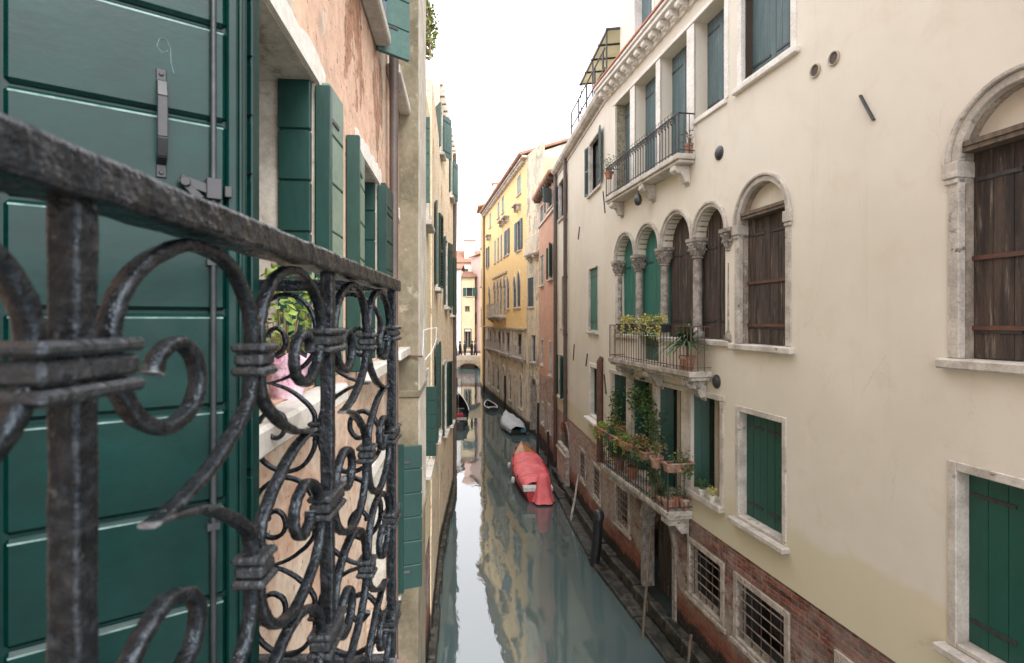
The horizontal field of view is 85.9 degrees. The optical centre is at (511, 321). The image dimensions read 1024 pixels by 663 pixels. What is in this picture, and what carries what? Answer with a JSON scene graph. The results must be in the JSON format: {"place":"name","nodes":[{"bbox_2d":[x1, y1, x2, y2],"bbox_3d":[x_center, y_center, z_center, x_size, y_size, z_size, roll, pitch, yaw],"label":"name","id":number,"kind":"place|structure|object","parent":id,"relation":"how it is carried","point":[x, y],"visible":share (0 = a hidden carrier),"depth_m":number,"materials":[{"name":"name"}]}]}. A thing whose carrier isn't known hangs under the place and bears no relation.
{"place":"outdoors","nodes":[
{"label":"outdoors","id":0,"kind":"place"},
{"bbox_2d":[426,477,456,662],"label":"stone ledge","id":1,"kind":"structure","parent":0,"point":[433,644],"depth_m":11.97,"materials":[{"name":"stone"}]},
{"bbox_2d":[426,0,619,250],"label":"sky","id":2,"kind":"structure","parent":0,"point":[511,72],"materials":[{"name":"white"}]},
{"bbox_2d":[437,368,783,662],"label":"water","id":3,"kind":"structure","parent":0,"point":[523,581],"depth_m":12.67,"materials":[{"name":"teal liquid"}]},
{"bbox_2d":[457,393,468,430],"bbox_3d":[-3.279,5.573,33.883,1.268,1.255,8.010,0,0,-6],"label":"gondola","id":4,"kind":"object","parent":3,"relation":"on","point":[463,407],"visible":0.55,"depth_m":34.07,"materials":[{"name":"paint"}]},
{"bbox_2d":[461,271,475,368],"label":"cream far house","id":5,"kind":"structure","parent":3,"relation":"on","point":[468,307],"depth_m":69.26,"materials":[{"name":"yellow paint"}]},
{"bbox_2d":[464,329,471,347],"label":"window","id":6,"kind":"structure","parent":5,"relation":"in","point":[467,334],"depth_m":69.47,"materials":[{"name":"white stone"}]},
{"bbox_2d":[463,287,475,296],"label":"window","id":7,"kind":"structure","parent":5,"relation":"in","point":[468,291],"depth_m":69.24,"materials":[{"name":"wood"}]},
{"bbox_2d":[457,353,480,382],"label":"footbridge","id":8,"kind":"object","parent":3,"relation":"in","point":[462,359],"visible":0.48,"depth_m":50.15,"materials":[{"name":"white stone"}]},
{"bbox_2d":[468,253,480,368],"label":"pink far house","id":9,"kind":"structure","parent":3,"relation":"on","point":[476,264],"depth_m":69.52,"materials":[{"name":"pink paint"}]},
{"bbox_2d":[484,400,497,411],"bbox_3d":[-1.490,5.838,37.531,0.870,0.625,2.330,0,0,-12],"label":"dinghy","id":10,"kind":"object","parent":3,"relation":"on","point":[492,407],"visible":0.97,"depth_m":37.34,"materials":[{"name":"paint"}]},
{"bbox_2d":[476,181,521,391],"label":"ochre house","id":11,"kind":"structure","parent":3,"relation":"on","point":[493,185],"depth_m":46.54,"materials":[{"name":"paint"}]},
{"bbox_2d":[500,410,525,434],"bbox_3d":[-0.022,5.760,30.942,1.290,0.880,4.260,0,0,-10],"label":"covered boat","id":12,"kind":"object","parent":3,"relation":"on","point":[509,422],"visible":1,"depth_m":30.04,"materials":[{"name":"fabric"}]},
{"bbox_2d":[479,137,569,436],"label":"yellow house","id":13,"kind":"structure","parent":3,"relation":"on","point":[510,288],"depth_m":32.80,"materials":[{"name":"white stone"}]},
{"bbox_2d":[503,276,505,313],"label":"window","id":14,"kind":"structure","parent":13,"relation":"in","point":[504,279],"depth_m":36.93,"materials":[{"name":"stone"}]},
{"bbox_2d":[505,228,508,256],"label":"window","id":15,"kind":"structure","parent":13,"relation":"in","point":[507,230],"depth_m":35.94,"materials":[{"name":"white stone"}]},
{"bbox_2d":[512,275,516,308],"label":"window","id":16,"kind":"structure","parent":13,"relation":"in","point":[514,279],"depth_m":33.44,"materials":[{"name":"white stone"}]},
{"bbox_2d":[514,218,521,252],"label":"window","id":17,"kind":"structure","parent":13,"relation":"in","point":[516,250],"depth_m":32.53,"materials":[{"name":"white stone"}]},
{"bbox_2d":[515,269,520,308],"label":"window","id":18,"kind":"structure","parent":13,"relation":"in","point":[518,282],"depth_m":32.10,"materials":[{"name":"white stone"}]},
{"bbox_2d":[526,276,533,308],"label":"window","id":19,"kind":"structure","parent":13,"relation":"in","point":[530,280],"depth_m":29.39,"materials":[{"name":"grey wood"}]},
{"bbox_2d":[530,334,535,363],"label":"window","id":20,"kind":"structure","parent":13,"relation":"in","point":[533,337],"depth_m":29.17,"materials":[{"name":"white stone"}]},
{"bbox_2d":[529,376,536,432],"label":"window","id":21,"kind":"structure","parent":13,"relation":"in","point":[532,382],"depth_m":29.32,"materials":[{"name":"stone"}]},
{"bbox_2d":[507,441,564,504],"bbox_3d":[0.942,5.638,21.107,2.150,1.225,6.628,0,0,-4],"label":"motorboat","id":22,"kind":"object","parent":3,"relation":"on","point":[528,465],"visible":0.99,"depth_m":19.52,"materials":[{"name":"red fabric"}]},
{"bbox_2d":[536,403,538,453],"bbox_3d":[1.100,5.000,23.446,0.120,3.003,0.199,0,0,22],"label":"mooring pole","id":23,"kind":"object","parent":3,"relation":"in","point":[537,445],"visible":0.7,"depth_m":23.42,"materials":[{"name":"paint"}]},
{"bbox_2d":[532,168,557,466],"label":"orange house","id":24,"kind":"structure","parent":3,"relation":"on","point":[543,197],"depth_m":23.84,"materials":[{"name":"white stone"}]},
{"bbox_2d":[539,253,543,287],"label":"window","id":25,"kind":"structure","parent":24,"relation":"in","point":[542,255],"depth_m":25.56,"materials":[{"name":"white stone"}]},
{"bbox_2d":[543,187,552,213],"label":"window","id":26,"kind":"structure","parent":24,"relation":"in","point":[547,192],"depth_m":22.35,"materials":[{"name":"grey wood"}]},
{"bbox_2d":[546,242,552,281],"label":"window","id":27,"kind":"structure","parent":24,"relation":"in","point":[550,244],"depth_m":22.34,"materials":[{"name":"green wood"}]},
{"bbox_2d":[547,340,551,377],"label":"window","id":28,"kind":"structure","parent":24,"relation":"in","point":[550,341],"depth_m":23.22,"materials":[{"name":"white stone"}]},
{"bbox_2d":[570,474,578,519],"bbox_3d":[1.834,5.602,16.496,0.088,1.830,0.961,0,0,28],"label":"mooring pole","id":29,"kind":"object","parent":3,"relation":"in","point":[572,510],"visible":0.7,"depth_m":16.58,"materials":[{"name":"wood"}]},
{"bbox_2d":[590,509,603,566],"bbox_3d":[2.059,5.613,13.500,0.433,2.006,0.261,0,0,39],"label":"mooring post","id":30,"kind":"object","parent":3,"relation":"in","point":[596,545],"visible":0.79,"depth_m":13.38,"materials":[{"name":"paint"}]},
{"bbox_2d":[641,528,651,638],"bbox_3d":[2.568,5.226,10.548,0.063,2.360,0.540,0,0,37],"label":"mooring pole","id":31,"kind":"object","parent":3,"relation":"in","point":[645,594],"visible":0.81,"depth_m":10.55,"materials":[{"name":"brown wood"}]},
{"bbox_2d":[550,467,712,662],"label":"stone ledge","id":32,"kind":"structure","parent":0,"point":[666,634],"depth_m":11.69,"materials":[{"name":"stone"}]},
{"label":"ground","id":33,"kind":"structure","parent":0,"visible":0},
{"bbox_2d":[0,0,426,662],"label":"pink house","id":34,"kind":"structure","parent":33,"relation":"on","point":[302,120],"depth_m":0.80,"materials":[{"name":"paint"}]},
{"bbox_2d":[0,0,242,662],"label":"door","id":35,"kind":"structure","parent":34,"relation":"in","point":[154,88],"depth_m":0.75,"materials":[{"name":"green paint"}]},
{"bbox_2d":[0,113,401,662],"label":"balcony railing","id":36,"kind":"object","parent":34,"relation":"on","point":[69,364],"visible":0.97,"depth_m":0.44,"materials":[{"name":"black metal"}]},
{"bbox_2d":[243,0,258,662],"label":"folded door","id":37,"kind":"structure","parent":34,"relation":"in","point":[250,7],"depth_m":1.17,"materials":[{"name":"green paint"}]},
{"bbox_2d":[260,263,319,399],"bbox_3d":[-0.714,0.031,1.750,0.292,0.422,0.320,0,0,0],"label":"potted plant","id":38,"kind":"object","parent":34,"relation":"on","point":[281,363],"visible":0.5,"depth_m":1.70,"materials":[{"name":"green plant"}]},
{"bbox_2d":[259,0,347,459],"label":"window","id":39,"kind":"structure","parent":34,"relation":"in","point":[301,120],"depth_m":2.02,"materials":[{"name":"stone"}]},
{"bbox_2d":[346,127,392,381],"bbox_3d":[-0.950,-0.344,3.291,0.410,1.317,1.453,0,0,-5],"label":"window","id":40,"kind":"structure","parent":34,"relation":"in","point":[361,186],"depth_m":3.07,"materials":[{"name":"wood"}]},
{"bbox_2d":[361,0,409,61],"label":"window","id":41,"kind":"structure","parent":34,"relation":"in","point":[388,20],"depth_m":3.50,"materials":[{"name":"wood"}]},
{"bbox_2d":[366,444,421,653],"bbox_3d":[-0.900,1.459,3.564,0.560,1.232,1.076,0,0,-5],"label":"window","id":42,"kind":"structure","parent":34,"relation":"in","point":[409,457],"depth_m":4.05,"materials":[{"name":"wood"}]},
{"bbox_2d":[386,55,410,114],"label":"window","id":43,"kind":"structure","parent":34,"relation":"in","point":[404,108],"depth_m":4.41,"materials":[{"name":"stone"}]},
{"bbox_2d":[398,206,410,360],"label":"window","id":44,"kind":"structure","parent":34,"relation":"in","point":[403,352],"depth_m":4.41,"materials":[{"name":"stone"}]},
{"bbox_2d":[425,96,435,662],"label":"cream side house","id":45,"kind":"structure","parent":33,"relation":"on","point":[430,418],"depth_m":9.16,"materials":[{"name":"beige paint"}]},
{"bbox_2d":[426,203,434,233],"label":"window","id":46,"kind":"structure","parent":45,"relation":"in","point":[430,228],"depth_m":9.23,"materials":[{"name":"white stone"}]},
{"bbox_2d":[426,367,434,479],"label":"window","id":47,"kind":"structure","parent":45,"relation":"in","point":[430,463],"depth_m":9.14,"materials":[{"name":"white stone"}]},
{"bbox_2d":[426,0,439,63],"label":"roof creeper","id":48,"kind":"object","parent":45,"relation":"attached to","point":[430,20],"visible":0.63,"depth_m":7.55,"materials":[{"name":"green plant"}]},
{"bbox_2d":[426,79,443,628],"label":"rubble house","id":49,"kind":"structure","parent":33,"relation":"on","point":[437,259],"depth_m":11.24,"materials":[{"name":"white stone"}]},
{"bbox_2d":[434,200,443,292],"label":"window","id":50,"kind":"structure","parent":49,"relation":"in","point":[439,218],"depth_m":12.27,"materials":[{"name":"white stone"}]},
{"bbox_2d":[435,339,442,444],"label":"window","id":51,"kind":"structure","parent":49,"relation":"in","point":[439,433],"depth_m":11.49,"materials":[{"name":"white stone"}]},
{"bbox_2d":[426,78,457,546],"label":"corner house","id":52,"kind":"structure","parent":33,"relation":"on","point":[448,294],"depth_m":16.18,"materials":[{"name":"beige paint"}]},
{"bbox_2d":[435,102,451,161],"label":"window","id":53,"kind":"structure","parent":52,"relation":"in","point":[447,123],"depth_m":14.48,"materials":[{"name":"teal wood"}]},
{"bbox_2d":[442,359,452,437],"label":"window","id":54,"kind":"structure","parent":52,"relation":"in","point":[447,374],"depth_m":15.87,"materials":[{"name":"white stone"}]},
{"bbox_2d":[444,235,452,309],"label":"window","id":55,"kind":"structure","parent":52,"relation":"in","point":[448,247],"depth_m":16.27,"materials":[{"name":"white stone"}]},
{"bbox_2d":[449,160,457,203],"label":"window","id":56,"kind":"structure","parent":52,"relation":"in","point":[454,197],"depth_m":18.27,"materials":[{"name":"green wood"}]},
{"bbox_2d":[450,258,456,316],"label":"window","id":57,"kind":"structure","parent":52,"relation":"in","point":[454,259],"depth_m":18.44,"materials":[{"name":"white stone"}]},
{"bbox_2d":[457,264,464,368],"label":"white house","id":58,"kind":"structure","parent":33,"relation":"on","point":[460,268],"depth_m":68.42,"materials":[{"name":"paint"}]},
{"bbox_2d":[457,234,480,271],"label":"pink roof house","id":59,"kind":"structure","parent":33,"relation":"on","point":[469,240],"depth_m":84.30,"materials":[{"name":"paint"}]},
{"bbox_2d":[551,0,1023,662],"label":"cream house","id":60,"kind":"structure","parent":33,"relation":"on","point":[817,236],"depth_m":6.83,"materials":[{"name":"paint"}]},
{"bbox_2d":[556,177,562,222],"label":"window","id":61,"kind":"structure","parent":60,"relation":"in","point":[559,187],"depth_m":20.84,"materials":[{"name":"white stone"}]},
{"bbox_2d":[556,353,562,400],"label":"window","id":62,"kind":"structure","parent":60,"relation":"in","point":[560,396],"depth_m":19.61,"materials":[{"name":"stone"}]},
{"bbox_2d":[559,421,569,474],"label":"window","id":63,"kind":"structure","parent":60,"relation":"in","point":[564,432],"depth_m":20.34,"materials":[{"name":"stone"}]},
{"bbox_2d":[579,446,586,487],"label":"window","id":64,"kind":"structure","parent":60,"relation":"in","point":[582,454],"depth_m":16.74,"materials":[{"name":"stone"}]},
{"bbox_2d":[583,362,596,425],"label":"window","id":65,"kind":"structure","parent":60,"relation":"in","point":[592,418],"depth_m":15.68,"materials":[{"name":"stone"}]},
{"bbox_2d":[586,265,598,334],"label":"window","id":66,"kind":"structure","parent":60,"relation":"in","point":[593,271],"depth_m":15.49,"materials":[{"name":"green wood"}]},
{"bbox_2d":[584,125,601,198],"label":"window","id":67,"kind":"structure","parent":60,"relation":"in","point":[589,192],"depth_m":15.79,"materials":[{"name":"white stone"}]},
{"bbox_2d":[591,460,601,508],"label":"window","id":68,"kind":"structure","parent":60,"relation":"in","point":[596,470],"depth_m":15.09,"materials":[{"name":"stone"}]},
{"bbox_2d":[592,421,608,438],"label":"planter box","id":69,"kind":"object","parent":60,"relation":"on","point":[599,428],"visible":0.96,"depth_m":12.71,"materials":[{"name":"ceramic"}]},
{"bbox_2d":[598,154,618,179],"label":"potted plant","id":70,"kind":"object","parent":60,"relation":"on","point":[608,175],"visible":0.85,"depth_m":12.89,"materials":[{"name":"green plant"}]},
{"bbox_2d":[596,386,624,463],"bbox_3d":[2.376,2.587,13.169,0.651,2.118,0.676,0,0,-11],"label":"climbing plant","id":71,"kind":"object","parent":60,"relation":"attached to","point":[615,399],"visible":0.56,"depth_m":13.12,"materials":[{"name":"green plant"}]},
{"bbox_2d":[602,426,620,446],"bbox_3d":[2.193,2.557,12.076,0.308,0.504,0.654,0,0,-11],"label":"planter box","id":72,"kind":"object","parent":60,"relation":"attached to","point":[610,433],"visible":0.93,"depth_m":12.06,"materials":[{"name":"ceramic"}]},
{"bbox_2d":[605,415,625,439],"bbox_3d":[2.404,2.478,12.875,0.597,0.577,0.302,0,0,-11],"label":"planter box","id":73,"kind":"object","parent":60,"relation":"attached to","point":[619,426],"visible":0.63,"depth_m":12.86,"materials":[{"name":"ceramic"}]},
{"bbox_2d":[606,433,627,470],"bbox_3d":[2.390,2.918,12.312,0.596,0.824,0.585,0,0,-31],"label":"potted plant","id":74,"kind":"object","parent":60,"relation":"on","point":[618,462],"visible":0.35,"depth_m":12.22,"materials":[{"name":"green plant"}]},
{"bbox_2d":[615,374,625,454],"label":"casement window","id":75,"kind":"structure","parent":60,"relation":"in","point":[620,381],"depth_m":13.46,"materials":[{"name":"beige paint"}]},
{"bbox_2d":[613,482,630,539],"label":"window","id":76,"kind":"structure","parent":60,"relation":"in","point":[618,521],"depth_m":13.08,"materials":[{"name":"stone"}]},
{"bbox_2d":[613,429,632,453],"bbox_3d":[2.317,2.517,11.382,0.306,0.552,0.684,0,0,-11],"label":"planter box","id":77,"kind":"object","parent":60,"relation":"attached to","point":[623,442],"visible":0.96,"depth_m":11.31,"materials":[{"name":"ceramic"}]},
{"bbox_2d":[614,314,635,337],"bbox_3d":[2.358,0.118,11.345,0.273,0.523,0.868,0,0,-11],"label":"planter box","id":78,"kind":"object","parent":60,"relation":"attached to","point":[627,324],"visible":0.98,"depth_m":11.27,"materials":[{"name":"paint"}]},
{"bbox_2d":[625,102,629,183],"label":"window","id":79,"kind":"structure","parent":60,"relation":"in","point":[627,117],"depth_m":13.14,"materials":[{"name":"wood"}]},
{"bbox_2d":[621,450,642,479],"bbox_3d":[2.545,2.998,11.618,0.483,0.664,0.489,0,0,-11],"label":"potted plant","id":80,"kind":"object","parent":60,"relation":"on","point":[631,466],"visible":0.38,"depth_m":11.56,"materials":[{"name":"green plant"}]},
{"bbox_2d":[627,431,653,465],"bbox_3d":[2.480,2.459,10.659,0.305,0.604,0.703,0,0,-11],"label":"planter box","id":81,"kind":"object","parent":60,"relation":"attached to","point":[639,447],"visible":0.99,"depth_m":10.53,"materials":[{"name":"ceramic"}]},
{"bbox_2d":[630,313,655,337],"bbox_3d":[2.521,0.091,10.451,0.273,0.484,0.827,0,0,-11],"label":"planter box","id":82,"kind":"object","parent":60,"relation":"attached to","point":[643,327],"visible":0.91,"depth_m":10.45,"materials":[{"name":"paint"}]},
{"bbox_2d":[634,379,651,470],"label":"casement window","id":83,"kind":"structure","parent":60,"relation":"in","point":[638,421],"depth_m":12.28,"materials":[{"name":"beige paint"}]},
{"bbox_2d":[633,0,654,34],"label":"window","id":84,"kind":"structure","parent":60,"relation":"in","point":[641,8],"depth_m":13.03,"materials":[{"name":"stone"}]},
{"bbox_2d":[621,371,670,483],"bbox_3d":[2.757,2.232,11.503,0.842,2.349,1.552,0,0,-30],"label":"climbing plant","id":85,"kind":"object","parent":60,"relation":"attached to","point":[643,403],"visible":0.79,"depth_m":11.20,"materials":[{"name":"green plant"}]},
{"bbox_2d":[645,76,655,171],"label":"window","id":86,"kind":"structure","parent":60,"relation":"in","point":[650,98],"depth_m":11.90,"materials":[{"name":"wood"}]},
{"bbox_2d":[646,436,668,468],"bbox_3d":[2.644,2.381,9.986,0.388,0.558,0.389,0,0,-11],"label":"potted plant","id":87,"kind":"object","parent":60,"relation":"on","point":[656,460],"visible":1,"depth_m":9.93,"materials":[{"name":"green plant"}]},
{"bbox_2d":[639,502,677,621],"bbox_3d":[3.088,4.593,11.068,0.440,2.095,1.614,0,0,-11],"label":"door frame","id":88,"kind":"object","parent":60,"relation":"in","point":[667,541],"depth_m":11.58,"materials":[{"name":"grey stone"}]},
{"bbox_2d":[648,313,671,339],"bbox_3d":[2.629,0.106,9.859,0.265,0.502,0.531,0,0,-11],"label":"planter box","id":89,"kind":"object","parent":60,"relation":"attached to","point":[658,327],"visible":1,"depth_m":9.75,"materials":[{"name":"paint"}]},
{"bbox_2d":[643,478,682,505],"bbox_3d":[2.733,3.104,10.004,0.731,0.452,0.713,0,0,-11],"label":"potted plant","id":90,"kind":"object","parent":60,"relation":"on","point":[659,493],"visible":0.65,"depth_m":9.95,"materials":[{"name":"green plant"}]},
{"bbox_2d":[662,488,674,510],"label":"potted plant","id":91,"kind":"object","parent":60,"relation":"on","point":[671,500],"visible":0.81,"depth_m":9.66,"materials":[{"name":"brown plant"}]},
{"bbox_2d":[660,387,680,493],"bbox_3d":[3.256,2.305,10.606,0.372,2.050,1.046,0,0,-11],"label":"casement window","id":92,"kind":"structure","parent":60,"relation":"in","point":[671,398],"depth_m":10.99,"materials":[{"name":"beige paint"}]},
{"bbox_2d":[611,201,732,359],"bbox_3d":[3.059,-0.637,10.954,0.440,2.894,5.111,0,0,-11],"label":"arcade window","id":93,"kind":"structure","parent":60,"relation":"in","point":[684,281],"depth_m":10.49,"materials":[{"name":"stone"}]},
{"bbox_2d":[670,485,681,506],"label":"potted plant","id":94,"kind":"object","parent":60,"relation":"on","point":[676,503],"visible":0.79,"depth_m":9.83,"materials":[{"name":"green plant"}]},
{"bbox_2d":[662,447,696,480],"bbox_3d":[2.923,2.479,9.565,0.549,0.604,0.290,0,0,-11],"label":"planter box","id":95,"kind":"object","parent":60,"relation":"attached to","point":[685,466],"visible":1,"depth_m":9.52,"materials":[{"name":"ceramic"}]},
{"bbox_2d":[672,45,686,155],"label":"window","id":96,"kind":"structure","parent":60,"relation":"in","point":[679,62],"depth_m":10.66,"materials":[{"name":"wood"}]},
{"bbox_2d":[654,324,714,369],"bbox_3d":[2.973,0.437,9.365,1.307,0.786,1.139,0,0,-11],"label":"potted plant","id":97,"kind":"object","parent":60,"relation":"on","point":[681,357],"visible":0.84,"depth_m":9.25,"materials":[{"name":"green plant"}]},
{"bbox_2d":[678,486,690,509],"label":"potted plant","id":98,"kind":"object","parent":60,"relation":"on","point":[686,500],"visible":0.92,"depth_m":9.69,"materials":[{"name":"brown plant"}]},
{"bbox_2d":[680,129,693,153],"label":"potted plant","id":99,"kind":"object","parent":60,"relation":"on","point":[686,145],"visible":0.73,"depth_m":9.64,"materials":[{"name":"green plant"}]},
{"bbox_2d":[695,478,708,495],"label":"potted plant","id":100,"kind":"object","parent":60,"relation":"on","point":[701,490],"visible":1,"depth_m":9.26,"materials":[{"name":"green plant"}]},
{"bbox_2d":[685,536,726,633],"bbox_3d":[3.427,4.390,9.320,0.415,1.100,1.280,0,0,-11],"label":"window","id":101,"kind":"structure","parent":60,"relation":"in","point":[716,615],"depth_m":9.37,"materials":[{"name":"stone"}]},
{"bbox_2d":[694,395,718,496],"bbox_3d":[3.494,2.110,9.326,0.373,1.660,0.984,0,0,-11],"label":"casement window","id":102,"kind":"structure","parent":60,"relation":"in","point":[706,413],"depth_m":9.68,"materials":[{"name":"beige paint"}]},
{"bbox_2d":[707,485,717,501],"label":"potted plant","id":103,"kind":"object","parent":60,"relation":"on","point":[712,496],"visible":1,"depth_m":8.94,"materials":[{"name":"plant"}]},
{"bbox_2d":[708,8,723,108],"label":"window","id":104,"kind":"structure","parent":60,"relation":"in","point":[716,25],"depth_m":9.38,"materials":[{"name":"wood"}]},
{"bbox_2d":[727,405,789,554],"bbox_3d":[3.564,2.170,7.840,0.310,1.780,1.269,0,0,-11],"label":"window","id":105,"kind":"structure","parent":60,"relation":"in","point":[760,437],"depth_m":7.94,"materials":[{"name":"green wood"}]},
{"bbox_2d":[730,571,789,662],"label":"window","id":106,"kind":"structure","parent":60,"relation":"in","point":[774,621],"depth_m":8.05,"materials":[{"name":"stone"}]},
{"bbox_2d":[728,172,794,354],"bbox_3d":[3.614,-0.828,7.813,0.340,2.526,1.401,0,0,-11],"label":"window","id":107,"kind":"structure","parent":60,"relation":"in","point":[763,212],"depth_m":7.93,"materials":[{"name":"stone"}]},
{"bbox_2d":[731,0,799,95],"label":"window","id":108,"kind":"structure","parent":60,"relation":"in","point":[774,21],"depth_m":7.89,"materials":[{"name":"stone"}]},
{"bbox_2d":[834,649,853,662],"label":"window","id":109,"kind":"structure","parent":60,"relation":"in","point":[839,657],"depth_m":6.36,"materials":[{"name":"stone"}]},
{"bbox_2d":[933,460,1023,662],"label":"window","id":110,"kind":"structure","parent":60,"relation":"in","point":[986,507],"depth_m":4.87,"materials":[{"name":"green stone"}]},
{"bbox_2d":[935,63,1023,374],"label":"window","id":111,"kind":"structure","parent":60,"relation":"in","point":[982,170],"depth_m":4.85,"materials":[{"name":"stone"}]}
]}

